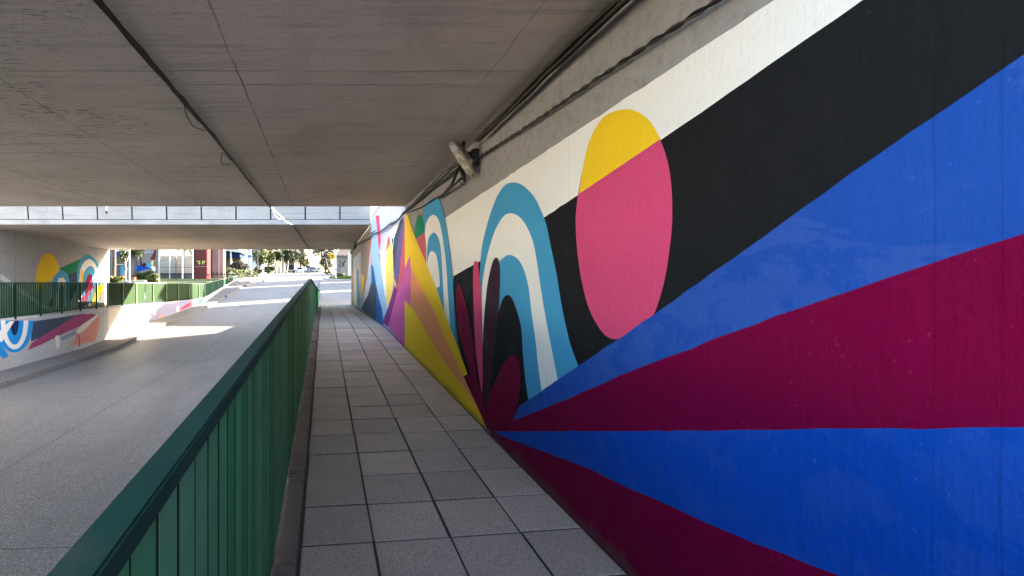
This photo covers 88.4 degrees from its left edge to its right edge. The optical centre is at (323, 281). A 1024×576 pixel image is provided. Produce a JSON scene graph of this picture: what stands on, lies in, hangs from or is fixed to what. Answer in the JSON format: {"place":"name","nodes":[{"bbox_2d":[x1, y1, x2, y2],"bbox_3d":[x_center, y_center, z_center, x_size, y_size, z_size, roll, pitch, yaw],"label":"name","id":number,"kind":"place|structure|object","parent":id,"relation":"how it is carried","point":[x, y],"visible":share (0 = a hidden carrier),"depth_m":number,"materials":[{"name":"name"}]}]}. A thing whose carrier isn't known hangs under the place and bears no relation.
{"place":"outdoors","nodes":[
{"label":"outdoors","id":0,"kind":"place"},
{"bbox_2d":[0,284,203,319],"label":"walkway","id":1,"kind":"structure","parent":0,"point":[74,310],"depth_m":18.05,"materials":[{"name":"concrete"}]},
{"bbox_2d":[0,279,254,380],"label":"pavement","id":2,"kind":"structure","parent":0,"point":[10,373],"depth_m":18.87,"materials":[{"name":"concrete"}]},
{"bbox_2d":[0,280,319,575],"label":"road","id":3,"kind":"structure","parent":0,"point":[81,443],"depth_m":9.24,"materials":[{"name":"grey asphalt"}]},
{"bbox_2d":[245,278,272,286],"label":"kerb","id":4,"kind":"structure","parent":3,"relation":"on","point":[249,284],"depth_m":43.57,"materials":[{"name":"concrete"}]},
{"bbox_2d":[119,272,350,305],"bbox_3d":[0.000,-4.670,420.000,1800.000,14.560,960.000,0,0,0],"label":"ground","id":5,"kind":"structure","parent":0,"point":[178,280],"depth_m":39.82,"materials":[{"name":"concrete"},{"name":"paving"}]},
{"bbox_2d":[0,308,107,370],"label":"retaining wall","id":6,"kind":"structure","parent":5,"relation":"on","point":[25,340],"depth_m":15.69,"materials":[{"name":"paint"}]},
{"bbox_2d":[0,282,105,318],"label":"railing","id":7,"kind":"object","parent":6,"relation":"on","point":[43,298],"visible":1,"depth_m":15.78,"materials":[{"name":"green metal"}]},
{"bbox_2d":[0,230,108,314],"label":"mural wall","id":8,"kind":"structure","parent":5,"relation":"on","point":[26,258],"depth_m":19.18,"materials":[{"name":"paint"}]},
{"bbox_2d":[111,250,115,275],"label":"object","id":9,"kind":"object","parent":5,"relation":"on","point":[113,273],"visible":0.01,"depth_m":39.95,"materials":[{"name":"white wood"}]},
{"bbox_2d":[109,276,125,281],"bbox_3d":[-15.862,-0.164,36.894,1.940,0.624,0.928,0,0,0],"label":"shrub","id":10,"kind":"object","parent":5,"relation":"on","point":[115,278],"visible":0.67,"depth_m":36.72,"materials":[{"name":"green plant"}]},
{"bbox_2d":[0,289,237,388],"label":"kerb","id":11,"kind":"structure","parent":5,"relation":"on","point":[18,379],"depth_m":16.44,"materials":[{"name":"concrete"}]},
{"bbox_2d":[118,250,128,280],"bbox_3d":[-15.443,-1.302,38.032,0.961,2.764,1.003,0,0,-41],"label":"broadleaf tree","id":12,"kind":"object","parent":5,"relation":"on","point":[123,255],"visible":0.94,"depth_m":37.93,"materials":[{"name":"green plant"}]},
{"bbox_2d":[108,304,145,337],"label":"retaining wall","id":13,"kind":"structure","parent":5,"relation":"on","point":[122,319],"depth_m":21.48,"materials":[{"name":"concrete"}]},
{"bbox_2d":[129,250,129,281],"bbox_3d":[-14.243,-1.837,36.000,0.242,4.100,0.242,0,0,0],"label":"post","id":14,"kind":"object","parent":5,"relation":"on","point":[129,265],"visible":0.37,"depth_m":35.95,"materials":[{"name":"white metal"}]},
{"bbox_2d":[131,273,135,280],"bbox_3d":[-15.113,-0.363,38.997,0.400,0.603,0.406,0,0,0],"label":"flower pot","id":15,"kind":"object","parent":5,"relation":"on","point":[133,278],"visible":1,"depth_m":38.89,"materials":[{"name":"ceramic"}]},
{"bbox_2d":[128,250,144,275],"bbox_3d":[-16.842,-1.787,44.187,1.669,3.292,1.261,0,0,0],"label":"broadleaf tree","id":16,"kind":"object","parent":5,"relation":"on","point":[135,253],"visible":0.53,"depth_m":44.02,"materials":[{"name":"green plant"}]},
{"bbox_2d":[109,250,175,277],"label":"building","id":17,"kind":"structure","parent":5,"relation":"on","point":[148,260],"depth_m":48.90,"materials":[{"name":"grey paint"}]},
{"bbox_2d":[116,266,120,275],"bbox_3d":[-20.534,-1.091,49.040,0.532,1.011,0.200,0,0,0],"label":"door","id":18,"kind":"structure","parent":17,"relation":"in","point":[118,268],"depth_m":48.94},
{"bbox_2d":[116,258,122,263],"bbox_3d":[-20.405,-2.102,49.050,0.798,0.692,0.200,0,0,0],"label":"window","id":19,"kind":"structure","parent":17,"relation":"in","point":[117,260],"depth_m":48.95,"materials":[{"name":"grey glass"}]},
{"bbox_2d":[135,270,152,278],"bbox_3d":[-15.760,-0.559,43.003,1.590,0.830,0.797,0,0,0],"label":"hedge","id":20,"kind":"object","parent":5,"relation":"on","point":[139,275],"visible":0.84,"depth_m":42.72,"materials":[{"name":"green plant"}]},
{"bbox_2d":[146,273,160,282],"bbox_3d":[-12.840,-0.242,37.001,0.962,0.796,0.770,0,0,0],"label":"hedge","id":21,"kind":"object","parent":5,"relation":"on","point":[153,278],"visible":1,"depth_m":36.73,"materials":[{"name":"green plant"}]},
{"bbox_2d":[158,250,192,277],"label":"shutter wall","id":22,"kind":"structure","parent":5,"relation":"on","point":[176,264],"depth_m":47.20,"materials":[{"name":"grey metal"}]},
{"bbox_2d":[146,298,204,322],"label":"retaining wall","id":23,"kind":"structure","parent":5,"relation":"on","point":[157,310],"depth_m":25.75,"materials":[{"name":"concrete"}]},
{"bbox_2d":[106,282,203,307],"bbox_3d":[-8.306,0.565,25.269,0.379,1.070,10.597,0,0,7],"label":"railing","id":24,"kind":"object","parent":23,"relation":"on","point":[121,293],"visible":1,"depth_m":23.99,"materials":[{"name":"green metal"}]},
{"bbox_2d":[160,274,238,281],"bbox_3d":[-10.384,-0.334,41.015,6.596,0.668,0.070,0,0,0],"label":"fence","id":25,"kind":"object","parent":5,"relation":"on","point":[205,274],"visible":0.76,"depth_m":41.00,"materials":[{"name":"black metal"}]},
{"bbox_2d":[193,250,211,278],"bbox_3d":[-11.012,-1.803,45.475,1.376,3.893,3.250,0,0,0],"label":"kiosk","id":26,"kind":"object","parent":5,"relation":"on","point":[202,261],"visible":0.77,"depth_m":44.00,"materials":[{"name":"red paint"}]},
{"bbox_2d":[212,250,223,277],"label":"building","id":27,"kind":"structure","parent":5,"relation":"on","point":[217,261],"depth_m":46.00,"materials":[{"name":"pink paint"}]},
{"bbox_2d":[202,279,236,301],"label":"retaining wall","id":28,"kind":"structure","parent":5,"relation":"on","point":[209,296],"depth_m":34.12,"materials":[{"name":"concrete"}]},
{"bbox_2d":[204,276,236,296],"bbox_3d":[-7.922,0.209,39.301,0.086,1.618,17.426,0,0,-3],"label":"railing","id":29,"kind":"object","parent":28,"relation":"on","point":[211,287],"visible":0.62,"depth_m":34.82,"materials":[{"name":"green metal"}]},
{"bbox_2d":[223,250,225,277],"bbox_3d":[-9.073,-2.337,45.000,0.330,4.300,0.330,0,0,0],"label":"post","id":30,"kind":"object","parent":5,"relation":"on","point":[224,263],"visible":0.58,"depth_m":44.93,"materials":[{"name":"pink paint"}]},
{"bbox_2d":[226,250,247,271],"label":"building","id":31,"kind":"structure","parent":5,"relation":"on","point":[234,256],"depth_m":67.19,"materials":[{"name":"white paint"}]},
{"bbox_2d":[227,260,249,269],"bbox_3d":[-10.384,-1.676,59.913,2.851,1.977,1.627,0,0,0],"label":"weeping shrub","id":32,"kind":"object","parent":5,"relation":"on","point":[240,264],"visible":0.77,"depth_m":59.72,"materials":[{"name":"green plant"}]},
{"bbox_2d":[226,268,256,277],"bbox_3d":[-9.175,-0.900,54.010,1.363,1.242,4.848,0,0,31],"label":"hedge","id":33,"kind":"object","parent":5,"relation":"on","point":[244,273],"visible":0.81,"depth_m":53.35,"materials":[{"name":"green plant"}]},
{"bbox_2d":[247,250,265,273],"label":"house","id":34,"kind":"structure","parent":5,"relation":"on","point":[253,265],"depth_m":105.00,"materials":[{"name":"white paint"}]},
{"bbox_2d":[251,250,269,273],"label":"broadleaf tree","id":35,"kind":"object","parent":5,"relation":"on","point":[264,256],"visible":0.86,"depth_m":77.66,"materials":[{"name":"green plant"}]},
{"bbox_2d":[261,266,274,273],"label":"round shrub","id":36,"kind":"object","parent":5,"relation":"on","point":[267,269],"visible":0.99,"depth_m":75.89,"materials":[{"name":"green plant"}]},
{"bbox_2d":[265,250,276,265],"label":"palm like tree","id":37,"kind":"object","parent":5,"relation":"on","point":[270,259],"visible":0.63,"depth_m":81.71,"materials":[{"name":"green plant"}]},
{"bbox_2d":[274,250,283,273],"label":"white trunk tree","id":38,"kind":"object","parent":5,"relation":"on","point":[280,255],"visible":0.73,"depth_m":83.75,"materials":[{"name":"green plant"}]},
{"bbox_2d":[278,250,284,273],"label":"white trunk tree","id":39,"kind":"object","parent":5,"relation":"on","point":[281,260],"visible":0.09,"depth_m":89.94,"materials":[{"name":"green plant"}]},
{"bbox_2d":[282,250,294,273],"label":"white trunk tree","id":40,"kind":"object","parent":5,"relation":"on","point":[288,256],"visible":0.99,"depth_m":86.66,"materials":[{"name":"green plant"}]},
{"bbox_2d":[282,261,295,272],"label":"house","id":41,"kind":"structure","parent":5,"relation":"on","point":[285,264],"depth_m":140.00,"materials":[{"name":"white paint"}]},
{"bbox_2d":[286,250,301,265],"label":"broadleaf tree","id":42,"kind":"object","parent":5,"relation":"on","point":[295,258],"visible":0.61,"depth_m":124.44,"materials":[{"name":"green plant"}]},
{"bbox_2d":[272,305,320,575],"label":"kerb","id":43,"kind":"structure","parent":5,"relation":"on","point":[285,563],"depth_m":3.19,"materials":[{"name":"concrete"}]},
{"bbox_2d":[296,250,307,272],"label":"broadleaf tree","id":44,"kind":"object","parent":5,"relation":"on","point":[300,262],"visible":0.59,"depth_m":149.73,"materials":[{"name":"green plant"}]},
{"bbox_2d":[302,258,310,266],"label":"broadleaf tree","id":45,"kind":"object","parent":5,"relation":"on","point":[307,261],"visible":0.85,"depth_m":149.81,"materials":[{"name":"green plant"}]},
{"bbox_2d":[310,250,338,273],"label":"broadleaf tree","id":46,"kind":"object","parent":5,"relation":"on","point":[322,253],"visible":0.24,"depth_m":71.79,"materials":[{"name":"green plant"}]},
{"bbox_2d":[318,251,332,271],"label":"broadleaf tree","id":47,"kind":"object","parent":5,"relation":"on","point":[322,262],"visible":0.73,"depth_m":94.73,"materials":[{"name":"green plant"}]},
{"bbox_2d":[325,277,350,280],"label":"kerb","id":48,"kind":"structure","parent":5,"relation":"on","point":[338,279],"depth_m":46.86,"materials":[{"name":"concrete"}]},
{"bbox_2d":[334,250,350,274],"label":"building","id":49,"kind":"structure","parent":5,"relation":"on","point":[341,256],"depth_m":62.00,"materials":[{"name":"grey paint"}]},
{"bbox_2d":[351,251,352,305],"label":"pillar","id":50,"kind":"structure","parent":5,"relation":"on","point":[352,278],"depth_m":24.70,"materials":[{"name":"concrete"}]},
{"bbox_2d":[353,225,370,317],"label":"mural wall","id":51,"kind":"structure","parent":5,"relation":"on","point":[362,277],"depth_m":17.89,"materials":[{"name":"paint"}]},
{"bbox_2d":[0,206,370,249],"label":"road bridge","id":52,"kind":"structure","parent":51,"relation":"on","point":[209,227],"depth_m":15.44,"materials":[{"name":"concrete"}]},
{"bbox_2d":[292,225,309,249],"bbox_3d":[-0.832,-1.655,19.855,0.049,0.184,9.653,0,0,1],"label":"conduit","id":53,"kind":"object","parent":52,"relation":"attached to","point":[300,237],"visible":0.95,"depth_m":18.47,"materials":[{"name":"grey metal"}]},
{"bbox_2d":[350,212,404,253],"bbox_3d":[1.359,-1.408,16.783,0.144,0.553,16.438,0,0,0],"label":"cable","id":54,"kind":"object","parent":52,"relation":"attached to","point":[390,223],"visible":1,"depth_m":12.83,"materials":[{"name":"black rubber"}]},
{"bbox_2d":[371,206,405,347],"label":"mural wall","id":55,"kind":"structure","parent":5,"relation":"on","point":[388,278],"depth_m":10.81,"materials":[{"name":"paint"}]},
{"bbox_2d":[177,206,377,271],"label":"sky","id":56,"kind":"structure","parent":0,"point":[314,261],"materials":[{"name":"white"}]},
{"bbox_2d":[244,272,347,279],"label":"street","id":57,"kind":"structure","parent":0,"point":[306,276],"depth_m":56.28,"materials":[{"name":"grey asphalt"}]},
{"bbox_2d":[285,264,295,272],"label":"parked car","id":58,"kind":"object","parent":57,"relation":"on","point":[291,268],"visible":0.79,"depth_m":97.06,"materials":[{"name":"white metal"}]},
{"bbox_2d":[295,267,309,272],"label":"parked car","id":59,"kind":"object","parent":57,"relation":"on","point":[300,269],"visible":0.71,"depth_m":127.54,"materials":[{"name":"white metal"}]},
{"bbox_2d":[306,267,317,272],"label":"parked car","id":60,"kind":"object","parent":57,"relation":"on","point":[311,269],"visible":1,"depth_m":121.09,"materials":[{"name":"grey metal"}]},
{"bbox_2d":[347,252,349,275],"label":"gate pillar","id":61,"kind":"structure","parent":57,"relation":"on","point":[348,253],"depth_m":54.37,"materials":[{"name":"white paint"}]},
{"bbox_2d":[319,280,350,304],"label":"pavement","id":62,"kind":"structure","parent":0,"point":[334,292],"depth_m":33.09,"materials":[{"name":"concrete"}]},
{"bbox_2d":[327,276,350,278],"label":"lawn","id":63,"kind":"structure","parent":0,"point":[342,277],"depth_m":49.34,"materials":[{"name":"green plant"}]},
{"bbox_2d":[328,252,334,276],"bbox_3d":[0.873,-1.672,51.003,0.881,2.722,0.134,0,0,-4],"label":"road sign","id":64,"kind":"object","parent":63,"relation":"on","point":[332,255],"visible":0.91,"depth_m":50.97,"materials":[{"name":"metal"}]},
{"bbox_2d":[335,250,336,277],"bbox_3d":[0.328,-3.691,47.992,2.303,7.050,0.524,0,0,-25],"label":"lamp post","id":65,"kind":"object","parent":63,"relation":"on","point":[335,265],"visible":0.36,"depth_m":48.43,"materials":[{"name":"white metal"}]},
{"bbox_2d":[270,306,627,575],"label":"walkway","id":66,"kind":"structure","parent":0,"point":[414,467],"depth_m":3.20,"materials":[{"name":"tile"}]},
{"bbox_2d":[47,279,319,575],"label":"railing","id":67,"kind":"object","parent":66,"relation":"on","point":[201,493],"visible":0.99,"depth_m":1.17,"materials":[{"name":"green metal"}]},
{"bbox_2d":[405,0,1023,575],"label":"mural wall","id":68,"kind":"structure","parent":66,"relation":"on","point":[729,288],"depth_m":1.63,"materials":[{"name":"paint"}]},
{"bbox_2d":[0,0,611,205],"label":"road bridge","id":69,"kind":"structure","parent":68,"relation":"on","point":[338,102],"depth_m":3.48,"materials":[{"name":"concrete"}]},
{"bbox_2d":[93,0,270,207],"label":"cable bundle","id":70,"kind":"object","parent":69,"relation":"attached to","point":[130,39],"visible":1,"depth_m":3.15,"materials":[{"name":"black rubber"}]},
{"bbox_2d":[269,207,293,225],"bbox_3d":[-0.977,-1.522,11.867,0.129,0.419,6.227,0,0,0],"label":"cable","id":71,"kind":"object","parent":69,"relation":"attached to","point":[273,210],"visible":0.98,"depth_m":10.43,"materials":[{"name":"white plastic"}]},
{"bbox_2d":[404,152,468,212],"bbox_3d":[1.389,-1.077,6.575,0.112,0.335,3.951,0,0,2],"label":"cable bundle","id":72,"kind":"object","parent":68,"relation":"attached to","point":[449,187],"visible":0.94,"depth_m":5.54,"materials":[{"name":"black rubber"}]},
{"bbox_2d":[449,141,478,177],"bbox_3d":[1.332,-1.156,4.577,0.300,0.378,0.203,0,0,-42],"label":"wall lamp","id":73,"kind":"object","parent":68,"relation":"attached to","point":[468,162],"visible":1,"depth_m":4.54,"materials":[{"name":"metal"}]},
{"bbox_2d":[474,0,630,141],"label":"cable bundle","id":74,"kind":"object","parent":68,"relation":"attached to","point":[585,34],"visible":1,"depth_m":2.77,"materials":[{"name":"black rubber"}]},
{"bbox_2d":[476,0,722,158],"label":"twisted cable","id":75,"kind":"object","parent":68,"relation":"attached to","point":[678,25],"visible":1,"depth_m":2.31,"materials":[{"name":"black rubber"}]}
]}

